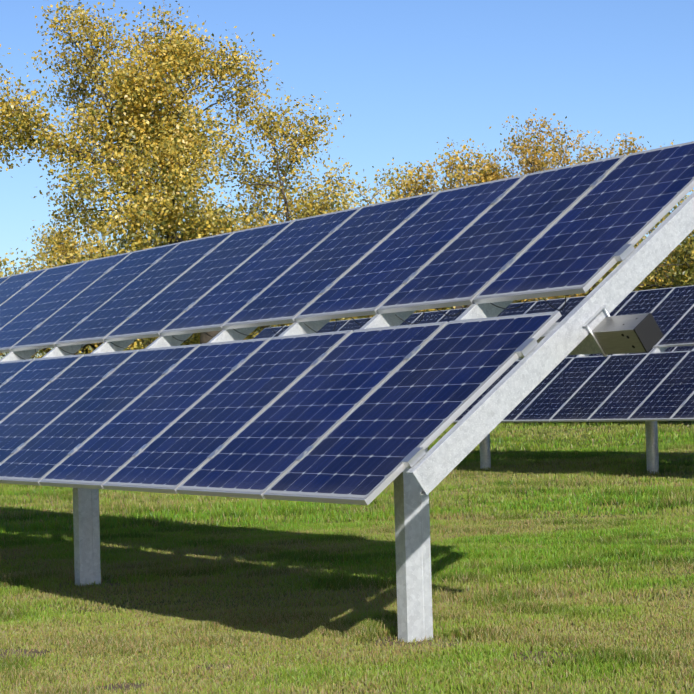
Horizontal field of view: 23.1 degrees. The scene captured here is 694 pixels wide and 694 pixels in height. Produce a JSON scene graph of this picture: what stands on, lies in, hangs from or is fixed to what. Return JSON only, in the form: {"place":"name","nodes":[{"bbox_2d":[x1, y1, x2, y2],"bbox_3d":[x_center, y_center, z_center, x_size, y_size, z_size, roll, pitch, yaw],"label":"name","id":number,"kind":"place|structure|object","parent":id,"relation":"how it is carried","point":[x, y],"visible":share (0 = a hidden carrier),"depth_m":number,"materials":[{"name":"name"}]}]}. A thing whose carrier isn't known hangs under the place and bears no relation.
{"place":"outdoors","nodes":[
{"label":"outdoors","id":0,"kind":"place"},
{"bbox_2d":[0,420,693,693],"bbox_3d":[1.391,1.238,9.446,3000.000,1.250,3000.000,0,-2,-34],"label":"ground","id":1,"kind":"structure","parent":0,"point":[226,593],"depth_m":14.84,"materials":[{"name":"green plant"}]},
{"bbox_2d":[0,271,43,358],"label":"tree","id":2,"kind":"object","parent":1,"relation":"on","point":[39,353],"depth_m":152.57,"materials":[{"name":"yellow plant"}]},
{"bbox_2d":[0,243,130,358],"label":"tree","id":3,"kind":"object","parent":1,"relation":"on","point":[32,268],"depth_m":132.13,"materials":[{"name":"yellow plant"}]},
{"bbox_2d":[30,208,120,352],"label":"small tree","id":4,"kind":"object","parent":1,"relation":"on","point":[71,243],"depth_m":137.03,"materials":[{"name":"yellow plant"}]},
{"bbox_2d":[47,239,156,352],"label":"tree","id":5,"kind":"object","parent":1,"relation":"on","point":[136,345],"depth_m":132.99,"materials":[{"name":"yellow plant"}]},
{"bbox_2d":[129,240,199,349],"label":"tree","id":6,"kind":"object","parent":1,"relation":"on","point":[153,337],"depth_m":133.88,"materials":[{"name":"plant"}]},
{"bbox_2d":[0,0,455,349],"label":"tree","id":7,"kind":"object","parent":1,"relation":"on","point":[171,171],"depth_m":81.43,"materials":[{"name":"yellow plant"}]},
{"bbox_2d":[183,325,273,344],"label":"tree","id":8,"kind":"object","parent":1,"relation":"on","point":[190,342],"depth_m":137.19,"materials":[{"name":"yellow plant"}]},
{"bbox_2d":[73,447,432,642],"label":"support posts","id":9,"kind":"object","parent":1,"relation":"on","point":[413,562],"visible":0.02,"depth_m":10.88,"materials":[{"name":"grey metal"}]},
{"bbox_2d":[0,192,693,494],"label":"support beams","id":10,"kind":"structure","parent":9,"relation":"on","point":[445,455],"depth_m":9.41,"materials":[{"name":"grey metal"}]},
{"bbox_2d":[1,296,565,359],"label":"tracker cables","id":11,"kind":"object","parent":10,"relation":"on","point":[312,329],"visible":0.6,"depth_m":11.74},
{"bbox_2d":[0,141,693,504],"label":"solar panel frames","id":12,"kind":"structure","parent":10,"relation":"on","point":[512,359],"depth_m":10.80,"materials":[{"name":"silver metal"}]},
{"bbox_2d":[0,175,634,467],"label":"panel clamps","id":13,"kind":"object","parent":12,"relation":"on","point":[413,457],"visible":0.94,"depth_m":10.44,"materials":[{"name":"silver metal"}]},
{"bbox_2d":[0,142,693,497],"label":"solar panels","id":14,"kind":"object","parent":12,"relation":"in","point":[369,444],"visible":1,"depth_m":11.40,"materials":[{"name":"blue glass"}]},
{"bbox_2d":[592,313,663,354],"bbox_3d":[1.525,-0.070,9.271,0.154,0.154,0.352,-42,20,-28],"label":"tracker tube end","id":15,"kind":"object","parent":10,"relation":"attached to","point":[633,333],"visible":0.98,"depth_m":9.18,"materials":[{"name":"grey metal"}]},
{"bbox_2d":[198,318,348,339],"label":"tree","id":16,"kind":"object","parent":1,"relation":"on","point":[277,325],"depth_m":134.21,"materials":[{"name":"yellow plant"}]},
{"bbox_2d":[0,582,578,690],"bbox_3d":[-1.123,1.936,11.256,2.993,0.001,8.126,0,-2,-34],"label":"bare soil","id":17,"kind":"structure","parent":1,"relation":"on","point":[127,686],"depth_m":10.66,"materials":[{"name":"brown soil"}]},
{"bbox_2d":[340,307,465,318],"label":"tree","id":18,"kind":"object","parent":1,"relation":"on","point":[369,316],"depth_m":137.85,"materials":[{"name":"yellow plant"}]},
{"bbox_2d":[363,137,527,317],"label":"tree","id":19,"kind":"object","parent":1,"relation":"on","point":[495,175],"depth_m":126.62,"materials":[{"name":"yellow plant"}]},
{"bbox_2d":[450,108,688,302],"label":"tree","id":20,"kind":"object","parent":1,"relation":"on","point":[525,149],"depth_m":128.48,"materials":[{"name":"yellow plant"}]},
{"bbox_2d":[480,353,658,473],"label":"support posts","id":21,"kind":"object","parent":1,"relation":"on","point":[652,455],"visible":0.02,"depth_m":31.06,"materials":[{"name":"grey metal"}]},
{"bbox_2d":[517,347,693,359],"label":"support beams","id":22,"kind":"structure","parent":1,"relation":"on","point":[659,349],"depth_m":31.02,"materials":[{"name":"grey metal"}]},
{"bbox_2d":[254,285,693,422],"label":"solar panel frames","id":23,"kind":"structure","parent":22,"relation":"on","point":[610,420],"depth_m":30.75,"materials":[{"name":"silver metal"}]},
{"bbox_2d":[253,285,693,420],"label":"solar panels","id":24,"kind":"object","parent":23,"relation":"in","point":[670,395],"visible":0.29,"depth_m":31.16,"materials":[{"name":"blue glass"}]},
{"bbox_2d":[273,297,686,408],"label":"panel clamps","id":25,"kind":"object","parent":23,"relation":"on","point":[641,403],"visible":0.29,"depth_m":31.13,"materials":[{"name":"silver metal"}]},
{"bbox_2d":[587,188,693,292],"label":"tree","id":26,"kind":"object","parent":1,"relation":"on","point":[682,276],"depth_m":92.80,"materials":[{"name":"yellow plant"}]},
{"bbox_2d":[0,0,693,359],"label":"sky","id":27,"kind":"structure","parent":0,"point":[411,76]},
{"bbox_2d":[521,345,693,359],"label":"tracker module glass","id":28,"kind":"object","parent":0,"point":[681,348],"depth_m":53.82,"materials":[{"name":"blue glass"}]}
]}

